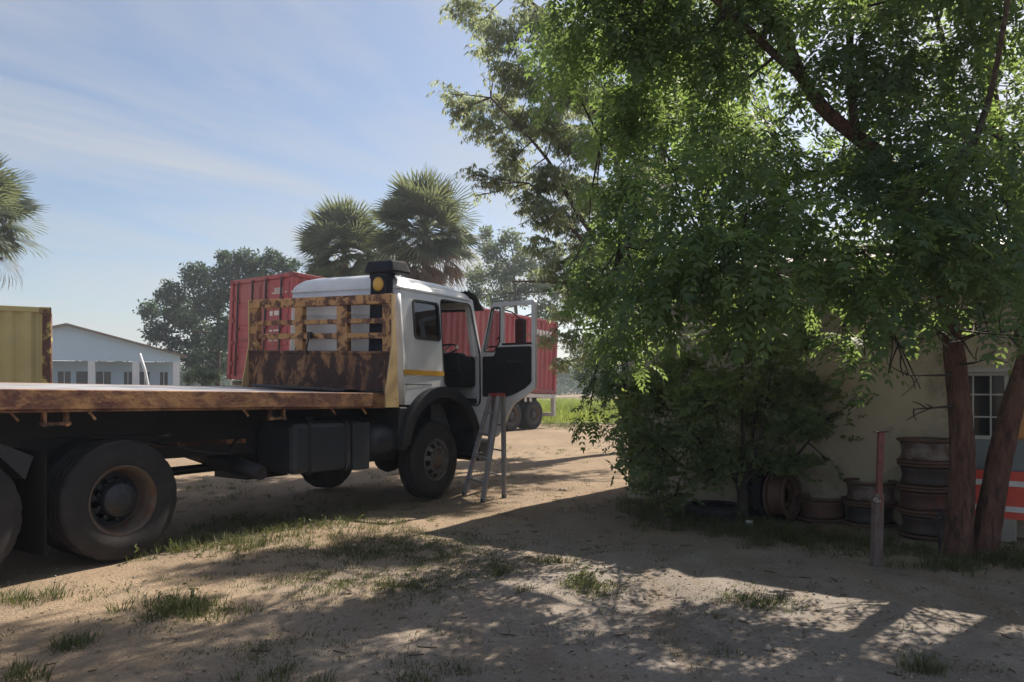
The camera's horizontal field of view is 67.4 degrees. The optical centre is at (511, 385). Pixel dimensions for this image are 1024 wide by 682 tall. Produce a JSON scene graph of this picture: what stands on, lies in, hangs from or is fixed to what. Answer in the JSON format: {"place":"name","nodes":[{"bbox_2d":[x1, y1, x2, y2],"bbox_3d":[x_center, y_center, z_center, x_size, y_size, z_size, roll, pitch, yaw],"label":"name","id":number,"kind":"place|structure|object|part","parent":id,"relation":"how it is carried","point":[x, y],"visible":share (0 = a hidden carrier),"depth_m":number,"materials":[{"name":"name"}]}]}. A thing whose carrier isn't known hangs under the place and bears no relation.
{"place":"outdoors","nodes":[
{"label":"outdoors","id":0,"kind":"place"},
{"bbox_2d":[52,323,187,384],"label":"house","id":1,"kind":"structure","parent":0,"point":[84,352],"depth_m":41.26,"materials":[{"name":"paint"}]},
{"bbox_2d":[58,371,70,382],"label":"window","id":2,"kind":"structure","parent":1,"relation":"in","point":[63,376],"depth_m":40.98,"materials":[{"name":"grey glass"}]},
{"bbox_2d":[76,371,87,383],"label":"door","id":3,"kind":"structure","parent":1,"relation":"in","point":[81,377],"depth_m":41.38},
{"bbox_2d":[96,372,110,383],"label":"window","id":4,"kind":"structure","parent":1,"relation":"in","point":[101,377],"depth_m":41.84,"materials":[{"name":"grey glass"}]},
{"bbox_2d":[124,372,131,384],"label":"window","id":5,"kind":"structure","parent":1,"relation":"in","point":[127,375],"depth_m":42.44,"materials":[{"name":"grey glass"}]},
{"bbox_2d":[140,372,148,384],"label":"window","id":6,"kind":"structure","parent":1,"relation":"in","point":[142,378],"depth_m":42.77,"materials":[{"name":"grey glass"}]},
{"bbox_2d":[160,372,167,384],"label":"window","id":7,"kind":"structure","parent":1,"relation":"in","point":[163,375],"depth_m":43.27,"materials":[{"name":"grey glass"}]},
{"bbox_2d":[0,387,1023,681],"bbox_3d":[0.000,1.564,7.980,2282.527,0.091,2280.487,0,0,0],"label":"ground","id":8,"kind":"structure","parent":0,"point":[574,465],"depth_m":5.56,"materials":[{"name":"beige sand"}]},
{"bbox_2d":[0,305,51,382],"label":"shipping container","id":9,"kind":"object","parent":8,"relation":"on","point":[25,344],"visible":0.56,"depth_m":13.14,"materials":[{"name":"yellow metal"}]},
{"bbox_2d":[51,313,51,382],"bbox_3d":[-8.328,-0.050,13.826,0.105,2.460,1.160,0,0,-31],"label":"door","id":10,"kind":"structure","parent":9,"relation":"in","point":[51,313],"depth_m":13.59,"materials":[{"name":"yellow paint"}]},
{"bbox_2d":[0,152,53,290],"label":"fan palm","id":11,"kind":"object","parent":8,"relation":"on","point":[12,204],"visible":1,"depth_m":24.42,"materials":[{"name":"green plant"}]},
{"bbox_2d":[139,353,148,384],"bbox_3d":[-11.443,0.295,24.000,0.458,2.614,0.100,0,0,0],"label":"leaning pole","id":12,"kind":"object","parent":8,"relation":"on","point":[144,370],"visible":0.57,"depth_m":23.96,"materials":[{"name":"white metal"}]},
{"bbox_2d":[181,358,222,385],"bbox_3d":[-12.149,0.299,29.907,1.685,2.702,1.202,0,0,0],"label":"shrub","id":13,"kind":"object","parent":8,"relation":"on","point":[198,372],"visible":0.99,"depth_m":29.83,"materials":[{"name":"green plant"}]},
{"bbox_2d":[132,245,303,385],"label":"broad tree","id":14,"kind":"object","parent":8,"relation":"on","point":[214,299],"visible":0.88,"depth_m":44.47,"materials":[{"name":"green plant"}]},
{"bbox_2d":[0,260,536,564],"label":"flatbed truck","id":15,"kind":"object","parent":8,"relation":"on","point":[87,471],"visible":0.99,"depth_m":8.86,"materials":[{"name":"metal"}]},
{"bbox_2d":[249,384,383,392],"bbox_3d":[-2.500,0.035,9.733,1.720,0.106,0.770,0,0,33],"label":"metal sheet","id":16,"kind":"object","parent":15,"relation":"on","point":[303,387],"visible":1,"depth_m":9.42,"materials":[{"name":"brown metal"}]},
{"bbox_3d":[0.025,-0.225,11.170,0.961,1.956,0.454,0,0,33],"label":"door","id":17,"kind":"part","parent":15,"relation":"part of","materials":[{"name":"white paint"}]},
{"bbox_2d":[292,194,394,277],"bbox_3d":[-7.294,-3.385,34.121,5.231,9.970,5.150,0,0,0],"label":"fan palm","id":18,"kind":"object","parent":8,"relation":"on","point":[350,226],"visible":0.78,"depth_m":33.04,"materials":[{"name":"green plant"}]},
{"bbox_2d":[103,342,621,394],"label":"woods","id":19,"kind":"object","parent":8,"relation":"on","point":[563,386],"visible":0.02,"depth_m":99.68,"materials":[{"name":"green plant"}]},
{"bbox_2d":[230,380,555,430],"bbox_3d":[-2.999,0.707,24.346,2.790,1.686,11.456,0,0,38],"label":"flat trailer","id":20,"kind":"object","parent":8,"relation":"on","point":[527,412],"visible":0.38,"depth_m":27.02,"materials":[{"name":"paint"}]},
{"bbox_2d":[226,271,557,393],"bbox_3d":[-2.988,-1.247,24.357,2.770,2.655,11.638,0,-2,38],"label":"shipping container","id":21,"kind":"object","parent":20,"relation":"on","point":[283,285],"visible":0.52,"depth_m":20.55,"materials":[{"name":"red metal"}]},
{"bbox_2d":[230,280,261,375],"bbox_3d":[-7.046,-1.491,20.215,1.315,2.510,0.105,0,-2,38],"label":"door","id":22,"kind":"structure","parent":21,"relation":"in","point":[245,292],"depth_m":20.32,"materials":[{"name":"red paint"}]},
{"bbox_2d":[262,276,289,349],"bbox_3d":[-5.991,-1.491,19.394,1.315,2.510,0.105,0,-2,38],"label":"door","id":23,"kind":"structure","parent":21,"relation":"in","point":[275,288],"depth_m":19.41,"materials":[{"name":"red paint"}]},
{"bbox_2d":[362,160,487,291],"bbox_3d":[-3.629,-3.859,32.019,5.299,10.919,5.275,0,0,0],"label":"fan palm","id":24,"kind":"object","parent":8,"relation":"on","point":[428,204],"visible":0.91,"depth_m":31.18,"materials":[{"name":"green plant"}]},
{"bbox_2d":[462,393,506,502],"bbox_3d":[-0.395,0.835,10.774,0.487,1.454,1.009,0,0,-24],"label":"step ladder","id":25,"kind":"object","parent":8,"relation":"on","point":[495,401],"visible":1,"depth_m":10.65,"materials":[{"name":"metal"}]},
{"bbox_2d":[7,471,1018,681],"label":"pebbles","id":26,"kind":"object","parent":8,"relation":"on","point":[767,647],"visible":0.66,"depth_m":6.02,"materials":[{"name":"stone"}]},
{"bbox_2d":[44,494,1023,675],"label":"twigs","id":27,"kind":"object","parent":8,"relation":"on","point":[583,585],"visible":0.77,"depth_m":5.67,"materials":[{"name":"brown wood"}]},
{"bbox_2d":[426,0,792,375],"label":"drooping tree","id":28,"kind":"object","parent":8,"relation":"on","point":[516,120],"visible":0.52,"depth_m":17.62,"materials":[{"name":"green plant"}]},
{"bbox_2d":[684,500,738,521],"bbox_3d":[2.383,1.526,9.069,0.674,0.252,0.674,0,0,-23],"label":"old tyre","id":29,"kind":"object","parent":8,"relation":"on","point":[721,508],"visible":0.42,"depth_m":8.82,"materials":[{"name":"rubber"}]},
{"bbox_2d":[602,288,879,523],"bbox_3d":[2.618,0.235,8.784,3.284,2.887,1.783,0,0,0],"label":"bush","id":30,"kind":"object","parent":8,"relation":"on","point":[738,401],"visible":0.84,"depth_m":8.58,"materials":[{"name":"green plant"}]},
{"bbox_2d":[746,467,769,518],"bbox_3d":[2.937,1.250,9.091,0.252,0.640,0.640,0,-3,44],"label":"old tyre","id":31,"kind":"object","parent":8,"relation":"on","point":[755,500],"visible":0.34,"depth_m":8.87,"materials":[{"name":"rubber"}]},
{"bbox_2d":[501,0,1023,559],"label":"neem tree","id":32,"kind":"object","parent":8,"relation":"on","point":[935,236],"visible":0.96,"depth_m":6.26,"materials":[{"name":"green plant"}]},
{"bbox_2d":[762,471,801,519],"bbox_3d":[3.143,1.271,8.928,0.240,0.567,0.567,-3,-2,42],"label":"wheel rim","id":33,"kind":"object","parent":8,"relation":"on","point":[781,499],"visible":0.87,"depth_m":8.83,"materials":[{"name":"brown metal"}]},
{"bbox_2d":[577,238,1023,537],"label":"building","id":34,"kind":"structure","parent":8,"relation":"on","point":[889,409],"depth_m":8.72,"materials":[{"name":"paint"}]},
{"bbox_2d":[968,372,1008,438],"bbox_3d":[4.994,0.215,8.158,0.476,0.706,0.100,0,0,36],"label":"window","id":35,"kind":"structure","parent":34,"relation":"in","point":[987,389],"depth_m":8.14,"materials":[{"name":"metal"}]},
{"bbox_2d":[797,493,845,522],"bbox_3d":[3.613,1.419,8.942,0.561,0.270,0.561,0,0,28],"label":"wheel rim","id":36,"kind":"object","parent":8,"relation":"on","point":[826,510],"visible":0.89,"depth_m":8.73,"materials":[{"name":"brown metal"}]},
{"bbox_2d":[842,499,897,527],"bbox_3d":[4.014,1.431,8.626,0.567,0.245,0.567,0,0,-43],"label":"wheel rim","id":37,"kind":"object","parent":8,"relation":"on","point":[858,513],"visible":0.66,"depth_m":8.44,"materials":[{"name":"grey metal"}]},
{"bbox_2d":[843,477,898,505],"bbox_3d":[4.018,1.185,8.609,0.567,0.245,0.567,0,0,11],"label":"wheel rim","id":38,"kind":"object","parent":37,"relation":"on","point":[858,492],"visible":0.88,"depth_m":8.43,"materials":[{"name":"silver metal"}]},
{"bbox_2d":[870,431,889,565],"bbox_3d":[3.172,1.024,6.633,0.149,1.255,0.078,0,0,0],"label":"metal post","id":39,"kind":"object","parent":8,"relation":"on","point":[877,523],"visible":0.94,"depth_m":6.61,"materials":[{"name":"metal"}]},
{"bbox_2d":[897,508,945,540],"bbox_3d":[4.301,1.429,7.949,0.561,0.250,0.561,0,0,-37],"label":"wheel rim","id":40,"kind":"object","parent":8,"relation":"on","point":[922,526],"visible":0.59,"depth_m":7.77,"materials":[{"name":"grey metal"}]},
{"bbox_2d":[895,484,947,514],"bbox_3d":[4.286,1.177,7.957,0.561,0.250,0.561,0,0,-16],"label":"wheel rim","id":41,"kind":"object","parent":40,"relation":"on","point":[932,502],"visible":0.67,"depth_m":7.76,"materials":[{"name":"brown metal"}]},
{"bbox_2d":[897,460,948,489],"bbox_3d":[4.296,0.925,7.955,0.561,0.250,0.561,0,0,-26],"label":"wheel rim","id":42,"kind":"object","parent":41,"relation":"on","point":[933,477],"visible":0.66,"depth_m":7.75,"materials":[{"name":"grey metal"}]},
{"bbox_2d":[896,437,948,464],"bbox_3d":[4.293,0.673,7.955,0.561,0.250,0.561,0,0,22],"label":"wheel rim","id":43,"kind":"object","parent":42,"relation":"on","point":[931,450],"visible":0.8,"depth_m":7.76,"materials":[{"name":"silver metal"}]},
{"bbox_2d":[935,509,946,553],"bbox_3d":[3.864,1.335,6.942,0.113,0.439,0.072,0,0,-14],"label":"hose","id":44,"kind":"object","parent":8,"relation":"on","point":[941,512],"visible":0.85,"depth_m":6.92,"materials":[{"name":"rubber"}]},
{"bbox_2d":[974,519,1016,542],"bbox_3d":[4.881,1.458,7.831,0.440,0.225,0.180,0,0,33],"label":"concrete block","id":45,"kind":"object","parent":8,"relation":"on","point":[1009,530],"depth_m":7.67,"materials":[{"name":"grey concrete"}]},
{"bbox_2d":[975,469,1023,520],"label":"red board","id":46,"kind":"object","parent":45,"relation":"on","point":[1014,508],"depth_m":7.73,"materials":[{"name":"paint"}]},
{"bbox_2d":[0,421,1023,681],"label":"grass","id":47,"kind":"structure","parent":0,"point":[770,537],"depth_m":6.69,"materials":[{"name":"green plant"}]},
{"bbox_2d":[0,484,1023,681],"bbox_3d":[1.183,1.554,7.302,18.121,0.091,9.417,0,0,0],"label":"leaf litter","id":48,"kind":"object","parent":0,"point":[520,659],"visible":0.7,"depth_m":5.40,"materials":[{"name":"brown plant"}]},
{"bbox_2d":[0,0,1023,379],"label":"sky","id":49,"kind":"structure","parent":0,"point":[156,136],"materials":[{"name":"blue"}]},
{"bbox_2d":[537,396,625,423],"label":"meadow","id":50,"kind":"structure","parent":0,"point":[574,421],"depth_m":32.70,"materials":[{"name":"plant"}]},
{"bbox_2d":[460,224,570,320],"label":"pale tree","id":51,"kind":"object","parent":50,"relation":"on","point":[505,268],"visible":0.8,"depth_m":47.84,"materials":[{"name":"green plant"}]},
{"bbox_2d":[568,324,627,400],"bbox_3d":[6.399,-1.024,40.148,7.115,5.348,4.036,0,0,0],"label":"background tree","id":52,"kind":"object","parent":50,"relation":"on","point":[578,375],"visible":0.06,"depth_m":39.81,"materials":[{"name":"green plant"}]}
]}

